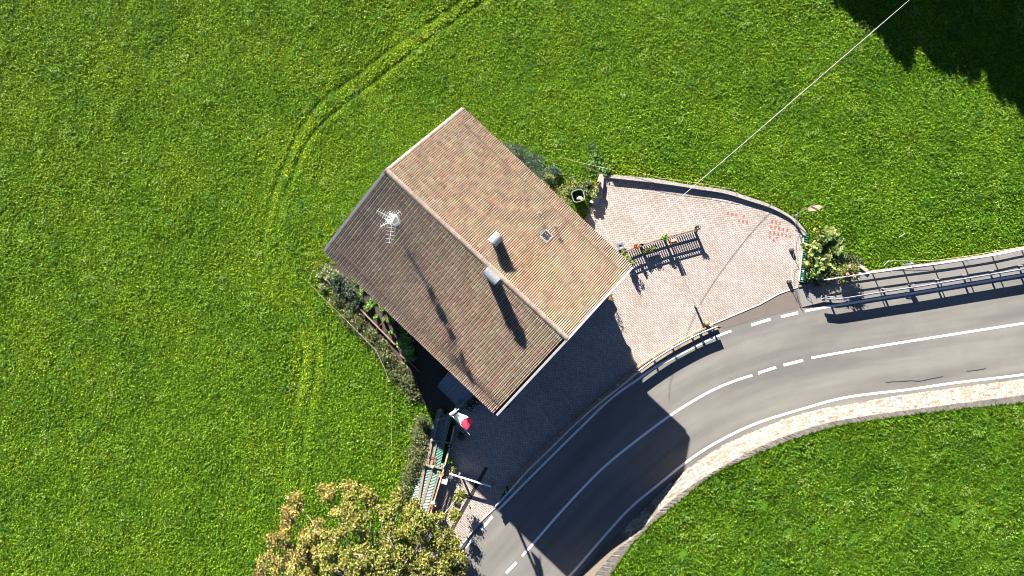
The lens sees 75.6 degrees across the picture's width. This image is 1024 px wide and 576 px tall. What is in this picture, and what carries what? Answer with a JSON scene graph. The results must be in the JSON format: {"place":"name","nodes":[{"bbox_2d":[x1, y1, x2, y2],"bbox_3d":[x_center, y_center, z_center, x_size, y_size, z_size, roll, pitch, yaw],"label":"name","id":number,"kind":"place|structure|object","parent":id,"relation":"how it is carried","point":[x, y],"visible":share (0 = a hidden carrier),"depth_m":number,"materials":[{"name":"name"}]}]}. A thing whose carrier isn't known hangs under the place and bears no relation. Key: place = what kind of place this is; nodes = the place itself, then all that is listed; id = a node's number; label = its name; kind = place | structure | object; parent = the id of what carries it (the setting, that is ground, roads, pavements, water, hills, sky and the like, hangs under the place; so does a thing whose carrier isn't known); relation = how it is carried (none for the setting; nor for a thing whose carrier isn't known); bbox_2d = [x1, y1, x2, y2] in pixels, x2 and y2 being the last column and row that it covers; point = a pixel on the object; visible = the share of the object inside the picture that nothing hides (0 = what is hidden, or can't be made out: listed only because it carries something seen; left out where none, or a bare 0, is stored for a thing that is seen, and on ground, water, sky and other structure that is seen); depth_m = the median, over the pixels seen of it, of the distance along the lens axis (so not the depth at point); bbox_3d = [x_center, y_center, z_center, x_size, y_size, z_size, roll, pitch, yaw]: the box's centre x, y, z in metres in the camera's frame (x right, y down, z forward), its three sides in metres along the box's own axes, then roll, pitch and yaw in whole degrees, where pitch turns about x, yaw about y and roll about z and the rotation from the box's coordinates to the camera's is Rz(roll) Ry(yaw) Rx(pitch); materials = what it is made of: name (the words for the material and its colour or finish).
{"place":"outdoors","nodes":[
{"label":"outdoors","id":0,"kind":"place"},
{"bbox_2d":[320,263,455,411],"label":"garden soil","id":1,"kind":"structure","parent":0,"point":[432,369],"depth_m":44.98,"materials":[{"name":"brown soil"}]},
{"bbox_2d":[315,262,341,291],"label":"garden shrub","id":2,"kind":"object","parent":1,"relation":"on","point":[329,271],"visible":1,"depth_m":44.60,"materials":[{"name":"green plant"}]},
{"bbox_2d":[327,272,363,309],"bbox_3d":[-11.312,0.326,44.508,1.756,1.047,2.940,-34,90,0],"label":"garden shrub","id":3,"kind":"object","parent":1,"relation":"on","point":[350,290],"visible":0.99,"depth_m":44.52,"materials":[{"name":"green plant"}]},
{"bbox_2d":[326,288,367,333],"bbox_3d":[-11.101,1.558,44.726,1.964,0.596,3.838,-33,90,0],"label":"hedge","id":4,"kind":"object","parent":1,"relation":"on","point":[348,314],"visible":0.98,"depth_m":44.71,"materials":[{"name":"green plant"}]},
{"bbox_2d":[351,292,362,303],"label":"vegetable plant","id":5,"kind":"object","parent":1,"relation":"on","point":[359,297],"visible":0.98,"depth_m":44.81,"materials":[{"name":"green plant"}]},
{"bbox_2d":[362,302,372,311],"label":"vegetable plant","id":6,"kind":"object","parent":1,"relation":"on","point":[367,307],"visible":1,"depth_m":44.73,"materials":[{"name":"green plant"}]},
{"bbox_2d":[360,309,383,333],"bbox_3d":[-9.498,2.269,44.840,0.073,0.280,2.281,-44,90,0],"label":"garden board","id":7,"kind":"object","parent":1,"relation":"on","point":[363,312],"visible":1,"depth_m":44.70,"materials":[{"name":"brown wood"}]},
{"bbox_2d":[355,324,399,371],"bbox_3d":[-8.950,3.962,44.658,1.760,0.749,3.582,-40,90,0],"label":"hedge","id":8,"kind":"object","parent":1,"relation":"on","point":[372,337],"visible":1,"depth_m":44.64,"materials":[{"name":"green plant"}]},
{"bbox_2d":[351,279,404,331],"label":"plants","id":9,"kind":"object","parent":1,"relation":"on","point":[391,319],"depth_m":44.88,"materials":[{"name":"green plant"}]},
{"bbox_2d":[385,358,423,402],"bbox_3d":[-7.377,6.265,44.688,1.894,0.678,3.415,-34,90,0],"label":"hedge","id":10,"kind":"object","parent":1,"relation":"on","point":[409,382],"visible":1,"depth_m":44.67,"materials":[{"name":"green plant"}]},
{"bbox_2d":[396,332,416,362],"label":"leafy bush","id":11,"kind":"object","parent":1,"relation":"on","point":[408,350],"visible":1,"depth_m":44.31,"materials":[{"name":"green plant"}]},
{"bbox_2d":[400,354,420,371],"bbox_3d":[-6.912,5.098,44.840,1.802,0.280,0.115,41,90,0],"label":"garden board","id":12,"kind":"object","parent":1,"relation":"on","point":[415,367],"visible":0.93,"depth_m":44.70,"materials":[{"name":"wood"}]},
{"bbox_2d":[438,372,472,404],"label":"garden shed","id":13,"kind":"structure","parent":1,"relation":"on","point":[452,388],"depth_m":42.88,"materials":[{"name":"grey wood"}]},
{"bbox_2d":[0,0,1023,575],"bbox_3d":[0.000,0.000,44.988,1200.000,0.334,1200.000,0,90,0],"label":"ground","id":14,"kind":"structure","parent":0,"point":[320,266],"depth_m":45.00,"materials":[{"name":"green plant"}]},
{"bbox_2d":[251,478,469,575],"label":"autumn tree","id":15,"kind":"object","parent":14,"relation":"on","point":[368,562],"visible":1,"depth_m":42.09,"materials":[{"name":"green plant"}]},
{"bbox_2d":[393,412,431,511],"bbox_3d":[-6.617,11.915,44.494,2.048,1.058,7.026,16,90,0],"label":"hedge","id":16,"kind":"object","parent":14,"relation":"on","point":[415,453],"visible":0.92,"depth_m":44.48,"materials":[{"name":"green plant"}]},
{"bbox_2d":[412,409,450,511],"bbox_3d":[-5.454,11.861,44.679,1.289,0.602,7.317,16,90,0],"label":"wood stack","id":17,"kind":"object","parent":14,"relation":"on","point":[440,445],"visible":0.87,"depth_m":44.48,"materials":[{"name":"green wood"}]},
{"bbox_2d":[418,458,426,501],"bbox_3d":[-6.123,13.332,44.440,0.170,0.055,3.731,9,90,0],"label":"plank","id":18,"kind":"object","parent":17,"relation":"on","point":[421,484],"visible":0.64,"depth_m":44.41,"materials":[{"name":"brown wood"}]},
{"bbox_2d":[420,470,432,509],"bbox_3d":[-5.827,13.763,44.440,0.170,0.055,3.046,16,90,0],"label":"plank","id":19,"kind":"object","parent":17,"relation":"on","point":[426,488],"visible":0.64,"depth_m":44.41,"materials":[{"name":"brown wood"}]},
{"bbox_2d":[426,441,432,463],"bbox_3d":[-5.557,11.088,44.440,0.170,0.055,1.550,10,90,0],"label":"plank","id":20,"kind":"object","parent":17,"relation":"on","point":[429,452],"visible":1,"depth_m":44.41,"materials":[{"name":"brown wood"}]},
{"bbox_2d":[423,463,442,468],"bbox_3d":[-5.332,11.989,44.355,1.377,0.080,0.110,12,90,0],"label":"plank","id":21,"kind":"object","parent":17,"relation":"on","point":[431,465],"visible":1,"depth_m":44.33,"materials":[{"name":"wood"}]},
{"bbox_2d":[426,471,440,512],"bbox_3d":[-5.297,13.736,44.440,0.170,0.055,2.989,16,90,0],"label":"plank","id":22,"kind":"object","parent":17,"relation":"on","point":[432,494],"visible":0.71,"depth_m":44.41,"materials":[{"name":"brown wood"}]},
{"bbox_2d":[430,442,437,464],"bbox_3d":[-5.279,11.195,44.440,0.170,0.055,1.786,13,90,0],"label":"plank","id":23,"kind":"object","parent":17,"relation":"on","point":[434,450],"visible":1,"depth_m":44.41,"materials":[{"name":"wood"}]},
{"bbox_2d":[432,408,441,442],"bbox_3d":[-5.081,9.265,44.440,0.170,0.055,2.361,13,90,0],"label":"plank","id":24,"kind":"object","parent":17,"relation":"on","point":[436,424],"visible":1,"depth_m":44.41,"materials":[{"name":"wood"}]},
{"bbox_2d":[442,413,448,440],"bbox_3d":[-4.480,9.409,44.440,0.170,0.055,2.046,11,90,0],"label":"plank","id":25,"kind":"object","parent":17,"relation":"on","point":[445,428],"visible":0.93,"depth_m":44.41,"materials":[{"name":"wood"}]},
{"bbox_2d":[323,107,632,415],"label":"alpine house","id":26,"kind":"structure","parent":14,"relation":"on","point":[479,261],"depth_m":37.72,"materials":[{"name":"tile"}]},
{"bbox_2d":[619,0,908,249],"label":"overhead cable","id":27,"kind":"object","parent":26,"relation":"attached to","point":[766,123],"visible":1,"depth_m":42.18,"materials":[{"name":"grey metal"}]},
{"bbox_2d":[501,140,563,187],"bbox_3d":[0.915,-8.060,44.204,4.958,1.632,2.794,30,90,0],"label":"dark shrub","id":28,"kind":"object","parent":14,"relation":"on","point":[532,165],"visible":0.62,"depth_m":44.23,"materials":[{"name":"green plant"}]},
{"bbox_2d":[541,172,555,190],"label":"climbing plant","id":29,"kind":"object","parent":28,"relation":"on","point":[547,175],"visible":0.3,"depth_m":43.90,"materials":[{"name":"green plant"}]},
{"bbox_2d":[551,175,583,207],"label":"leafy bush","id":30,"kind":"object","parent":14,"relation":"on","point":[566,190],"visible":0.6,"depth_m":44.55,"materials":[{"name":"green plant"}]},
{"bbox_2d":[571,189,584,201],"bbox_3d":[4.418,-6.164,44.515,0.830,0.970,0.830,-16,90,0],"label":"garden bin","id":31,"kind":"object","parent":14,"relation":"on","point":[580,191],"visible":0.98,"depth_m":44.25,"materials":[{"name":"plastic"}]},
{"bbox_2d":[580,178,593,215],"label":"leafy bush","id":32,"kind":"object","parent":14,"relation":"on","point":[587,191],"visible":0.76,"depth_m":44.62,"materials":[{"name":"green plant"}]},
{"bbox_2d":[582,140,610,176],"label":"wild herb","id":33,"kind":"object","parent":14,"relation":"on","point":[595,153],"visible":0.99,"depth_m":44.77,"materials":[{"name":"green plant"}]},
{"bbox_2d":[632,170,734,190],"bbox_3d":[11.628,-7.191,44.770,7.060,0.660,0.165,11,90,0],"label":"tape fence","id":34,"kind":"object","parent":14,"relation":"on","point":[685,181],"visible":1,"depth_m":44.49,"materials":[{"name":"plastic"}]},
{"bbox_2d":[603,175,808,236],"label":"curved wall","id":35,"kind":"structure","parent":14,"relation":"on","point":[710,189],"depth_m":44.76,"materials":[{"name":"grey concrete"}]},
{"bbox_2d":[793,203,822,216],"bbox_3d":[19.720,-5.091,43.975,1.561,1.187,0.485,-36,90,0],"label":"street lamp","id":36,"kind":"object","parent":35,"relation":"on","point":[814,208],"visible":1,"depth_m":43.65,"materials":[{"name":"grey metal"}]},
{"bbox_2d":[713,288,801,328],"bbox_3d":[16.703,1.701,45.005,6.396,0.030,1.357,-20,90,0],"label":"driveway apron","id":37,"kind":"object","parent":14,"relation":"on","point":[784,302],"visible":1,"depth_m":44.99,"materials":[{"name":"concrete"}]},
{"bbox_2d":[800,225,845,282],"bbox_3d":[20.751,-2.155,44.327,3.183,1.462,4.105,0,90,0],"label":"leafy bush","id":38,"kind":"object","parent":14,"relation":"on","point":[817,262],"visible":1,"depth_m":44.13,"materials":[{"name":"green plant"}]},
{"bbox_2d":[813,251,863,287],"bbox_3d":[21.928,-1.527,44.534,3.859,0.956,2.261,-24,90,0],"label":"dark shrub","id":39,"kind":"object","parent":14,"relation":"on","point":[850,257],"visible":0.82,"depth_m":44.62,"materials":[{"name":"green plant"}]},
{"bbox_2d":[859,264,867,272],"bbox_3d":[23.785,-1.339,44.800,0.703,0.300,0.220,35,90,0],"label":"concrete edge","id":40,"kind":"object","parent":14,"relation":"on","point":[863,268],"visible":0.86,"depth_m":44.65,"materials":[{"name":"beige concrete"}]},
{"bbox_2d":[798,250,1023,306],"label":"footway","id":41,"kind":"structure","parent":14,"relation":"on","point":[877,282],"depth_m":44.82,"materials":[{"name":"concrete"}]},
{"bbox_2d":[836,261,859,284],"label":"flowering shrub","id":42,"kind":"object","parent":41,"relation":"on","point":[848,270],"visible":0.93,"depth_m":44.06,"materials":[{"name":"green plant"}]},
{"bbox_2d":[821,247,1023,280],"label":"pipe railing","id":43,"kind":"object","parent":41,"relation":"on","point":[950,261],"visible":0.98,"depth_m":44.28,"materials":[{"name":"metal"}]},
{"bbox_2d":[821,265,1023,299],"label":"guardrail","id":44,"kind":"object","parent":41,"relation":"on","point":[924,285],"visible":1,"depth_m":44.18,"materials":[{"name":"metal"}]},
{"bbox_2d":[923,247,1018,260],"bbox_3d":[30.628,-2.251,44.770,10.061,0.660,0.322,-6,90,0],"label":"tape fence","id":45,"kind":"object","parent":14,"relation":"on","point":[970,255],"visible":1,"depth_m":44.49,"materials":[{"name":"plastic"}]},
{"bbox_2d":[400,178,802,575],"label":"forecourt paving","id":46,"kind":"structure","parent":0,"point":[730,264],"depth_m":44.97,"materials":[{"name":"beige stone"}]},
{"bbox_2d":[428,424,454,514],"bbox_3d":[-4.694,12.278,44.555,0.235,0.830,6.280,15,90,0],"label":"slat fence","id":47,"kind":"object","parent":46,"relation":"on","point":[442,471],"visible":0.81,"depth_m":44.20,"materials":[{"name":"wood"}]},
{"bbox_2d":[446,456,454,463],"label":"potted plant","id":48,"kind":"object","parent":46,"relation":"on","point":[451,460],"visible":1,"depth_m":44.52,"materials":[{"name":"green plant"}]},
{"bbox_2d":[448,465,456,473],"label":"potted plant","id":49,"kind":"object","parent":46,"relation":"on","point":[453,469],"visible":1,"depth_m":44.56,"materials":[{"name":"green plant"}]},
{"bbox_2d":[449,401,460,416],"bbox_3d":[-3.348,7.318,41.762,0.639,6.476,0.330,-32,90,0],"label":"street mast","id":50,"kind":"object","parent":46,"relation":"on","point":[454,412],"visible":0.94,"depth_m":38.69,"materials":[{"name":"grey metal"}]},
{"bbox_2d":[452,413,472,434],"bbox_3d":[-2.830,7.983,39.576,0.598,0.984,1.562,-41,90,0],"label":"flag","id":51,"kind":"object","parent":50,"relation":"attached to","point":[464,421],"visible":0.98,"depth_m":39.56,"materials":[{"name":"fabric"}]},
{"bbox_2d":[456,431,465,441],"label":"potted plant","id":52,"kind":"object","parent":46,"relation":"on","point":[460,435],"visible":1,"depth_m":44.41,"materials":[{"name":"green plant"}]},
{"bbox_2d":[441,471,493,487],"bbox_3d":[-2.939,12.876,44.510,3.546,0.980,0.772,5,90,0],"label":"boom barrier","id":53,"kind":"object","parent":46,"relation":"on","point":[445,480],"visible":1,"depth_m":44.12,"materials":[{"name":"metal"}]},
{"bbox_2d":[450,467,487,530],"bbox_3d":[-2.989,14.463,44.968,0.240,0.024,5.166,29,90,0],"label":"drain grate","id":54,"kind":"object","parent":46,"relation":"in","point":[472,492],"visible":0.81,"depth_m":44.96,"materials":[{"name":"grey metal"}]},
{"bbox_2d":[466,401,472,411],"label":"potted plant","id":55,"kind":"object","parent":46,"relation":"on","point":[469,407],"visible":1,"depth_m":44.47,"materials":[{"name":"green plant"}]},
{"bbox_2d":[471,398,479,406],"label":"potted plant","id":56,"kind":"object","parent":46,"relation":"on","point":[475,402],"visible":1,"depth_m":44.52,"materials":[{"name":"green plant"}]},
{"bbox_2d":[591,174,603,206],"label":"planter wall","id":57,"kind":"structure","parent":46,"relation":"on","point":[600,193],"depth_m":44.66,"materials":[{"name":"concrete"}]},
{"bbox_2d":[591,192,597,200],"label":"potted plant","id":58,"kind":"object","parent":57,"relation":"on","point":[593,196],"visible":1,"depth_m":44.33,"materials":[{"name":"green plant"}]},
{"bbox_2d":[437,287,797,575],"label":"kerb edging","id":59,"kind":"object","parent":46,"relation":"on","point":[711,324],"visible":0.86,"depth_m":44.96,"materials":[{"name":"stone"}]},
{"bbox_2d":[621,249,636,265],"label":"hedge plant","id":60,"kind":"object","parent":46,"relation":"on","point":[624,253],"visible":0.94,"depth_m":44.14,"materials":[{"name":"green plant"}]},
{"bbox_2d":[626,229,694,251],"bbox_3d":[10.010,-3.242,44.555,5.218,0.830,0.263,-17,90,0],"label":"slat fence","id":61,"kind":"object","parent":46,"relation":"on","point":[640,245],"visible":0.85,"depth_m":44.20,"materials":[{"name":"wood"}]},
{"bbox_2d":[642,245,657,253],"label":"potted plant","id":62,"kind":"object","parent":61,"relation":"attached to","point":[646,249],"visible":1,"depth_m":44.36,"materials":[{"name":"green plant"}]},
{"bbox_2d":[661,233,668,240],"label":"potted plant","id":63,"kind":"object","parent":61,"relation":"on","point":[664,236],"visible":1,"depth_m":44.05,"materials":[{"name":"green plant"}]},
{"bbox_2d":[694,225,700,231],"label":"potted plant","id":64,"kind":"object","parent":61,"relation":"on","point":[697,228],"visible":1,"depth_m":44.06,"materials":[{"name":"multicoloured plant"}]},
{"bbox_2d":[727,212,790,241],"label":"red pavers","id":65,"kind":"object","parent":46,"relation":"on","point":[770,226],"visible":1,"depth_m":44.97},
{"bbox_2d":[798,233,809,282],"bbox_3d":[19.797,-2.038,44.705,0.251,0.610,3.354,6,90,0],"label":"corrugated fence","id":66,"kind":"object","parent":46,"relation":"on","point":[806,240],"visible":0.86,"depth_m":44.81,"materials":[{"name":"metal"}]},
{"bbox_2d":[607,294,613,300],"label":"potted plant","id":67,"kind":"object","parent":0,"point":[610,297],"visible":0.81,"depth_m":44.11,"materials":[{"name":"orange plant"}]},
{"bbox_2d":[616,242,624,249],"bbox_3d":[7.377,-2.834,44.910,0.442,0.120,0.442,-15,90,0],"label":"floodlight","id":68,"kind":"object","parent":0,"point":[620,245],"visible":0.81,"depth_m":44.85,"materials":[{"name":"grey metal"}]},
{"bbox_2d":[444,273,1023,575],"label":"road","id":69,"kind":"structure","parent":0,"point":[605,499],"depth_m":45.00,"materials":[{"name":"grey asphalt"}]},
{"bbox_2d":[464,538,473,547],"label":"dash line","id":70,"kind":"object","parent":69,"relation":"on","point":[468,543],"visible":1,"depth_m":44.99,"materials":[{"name":"paint"}]},
{"bbox_2d":[480,515,492,529],"bbox_3d":[-1.715,16.016,44.988,0.199,0.001,1.191,40,90,0],"label":"dash line","id":71,"kind":"object","parent":69,"relation":"on","point":[486,523],"visible":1,"depth_m":44.99,"materials":[{"name":"paint"}]},
{"bbox_2d":[505,562,516,573],"bbox_3d":[-0.056,19.081,44.988,0.194,0.001,1.017,43,90,0],"label":"dash line","id":72,"kind":"object","parent":69,"relation":"on","point":[510,568],"visible":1,"depth_m":44.99,"materials":[{"name":"paint"}]},
{"bbox_2d":[507,325,717,493],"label":"kerb","id":73,"kind":"structure","parent":69,"relation":"on","point":[544,449],"depth_m":44.81,"materials":[{"name":"concrete"}]},
{"bbox_2d":[495,326,717,507],"bbox_3d":[5.976,8.197,44.610,19.243,0.780,1.264,-39,90,0],"label":"guardrail","id":74,"kind":"object","parent":73,"relation":"on","point":[581,418],"visible":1,"depth_m":44.25,"materials":[{"name":"metal"}]},
{"bbox_2d":[497,330,730,510],"bbox_3d":[6.594,8.497,44.988,20.083,0.001,1.504,-38,90,0],"label":"edge line","id":75,"kind":"object","parent":69,"relation":"on","point":[595,413],"visible":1,"depth_m":44.99,"materials":[{"name":"paint"}]},
{"bbox_2d":[521,374,751,555],"bbox_3d":[8.116,11.562,44.988,19.996,0.001,1.533,-38,90,0],"label":"line","id":76,"kind":"object","parent":69,"relation":"on","point":[614,458],"visible":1,"depth_m":44.99,"materials":[{"name":"paint"}]},
{"bbox_2d":[751,318,770,325],"bbox_3d":[16.963,2.324,44.988,1.371,0.001,0.196,-17,90,0],"label":"dash line","id":77,"kind":"object","parent":69,"relation":"on","point":[760,322],"visible":1,"depth_m":44.99,"materials":[{"name":"paint"}]},
{"bbox_2d":[758,366,775,373],"bbox_3d":[17.387,5.601,44.988,1.295,0.001,0.198,-19,90,0],"label":"dash line","id":78,"kind":"object","parent":69,"relation":"on","point":[766,370],"visible":1,"depth_m":44.99,"materials":[{"name":"paint"}]},
{"bbox_2d":[781,312,797,317],"bbox_3d":[18.913,1.828,44.988,1.193,0.001,0.196,-13,90,0],"label":"dash line","id":79,"kind":"object","parent":69,"relation":"on","point":[789,314],"visible":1,"depth_m":44.99,"materials":[{"name":"paint"}]},
{"bbox_2d":[783,359,802,365],"bbox_3d":[19.175,5.093,44.988,1.366,0.001,0.192,-14,90,0],"label":"dash line","id":80,"kind":"object","parent":69,"relation":"on","point":[792,362],"visible":1,"depth_m":44.99,"materials":[{"name":"paint"}]},
{"bbox_2d":[568,373,1023,575],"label":"edge line","id":81,"kind":"object","parent":69,"relation":"on","point":[720,440],"visible":1,"depth_m":44.99,"materials":[{"name":"paint"}]},
{"bbox_2d":[580,379,1023,575],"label":"retaining wall","id":82,"kind":"structure","parent":69,"relation":"on","point":[605,561],"depth_m":43.59,"materials":[{"name":"beige concrete"}]},
{"bbox_2d":[796,287,985,382],"bbox_3d":[25.107,4.282,44.883,14.140,0.195,3.683,24,90,0],"label":"road crack","id":83,"kind":"object","parent":69,"relation":"on","point":[894,381],"visible":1,"depth_m":44.98,"materials":[{"name":"black asphalt"}]},
{"bbox_2d":[805,274,1023,311],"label":"edge line","id":84,"kind":"object","parent":69,"relation":"on","point":[910,293],"visible":1,"depth_m":44.99,"materials":[{"name":"paint"}]},
{"bbox_2d":[811,322,1023,358],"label":"line","id":85,"kind":"object","parent":69,"relation":"on","point":[919,339],"visible":1,"depth_m":44.99,"materials":[{"name":"paint"}]},
{"bbox_2d":[609,401,1023,575],"bbox_3d":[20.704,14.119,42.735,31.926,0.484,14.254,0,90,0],"label":"terrace grass","id":86,"kind":"structure","parent":0,"point":[920,466],"depth_m":42.76,"materials":[{"name":"green plant"}]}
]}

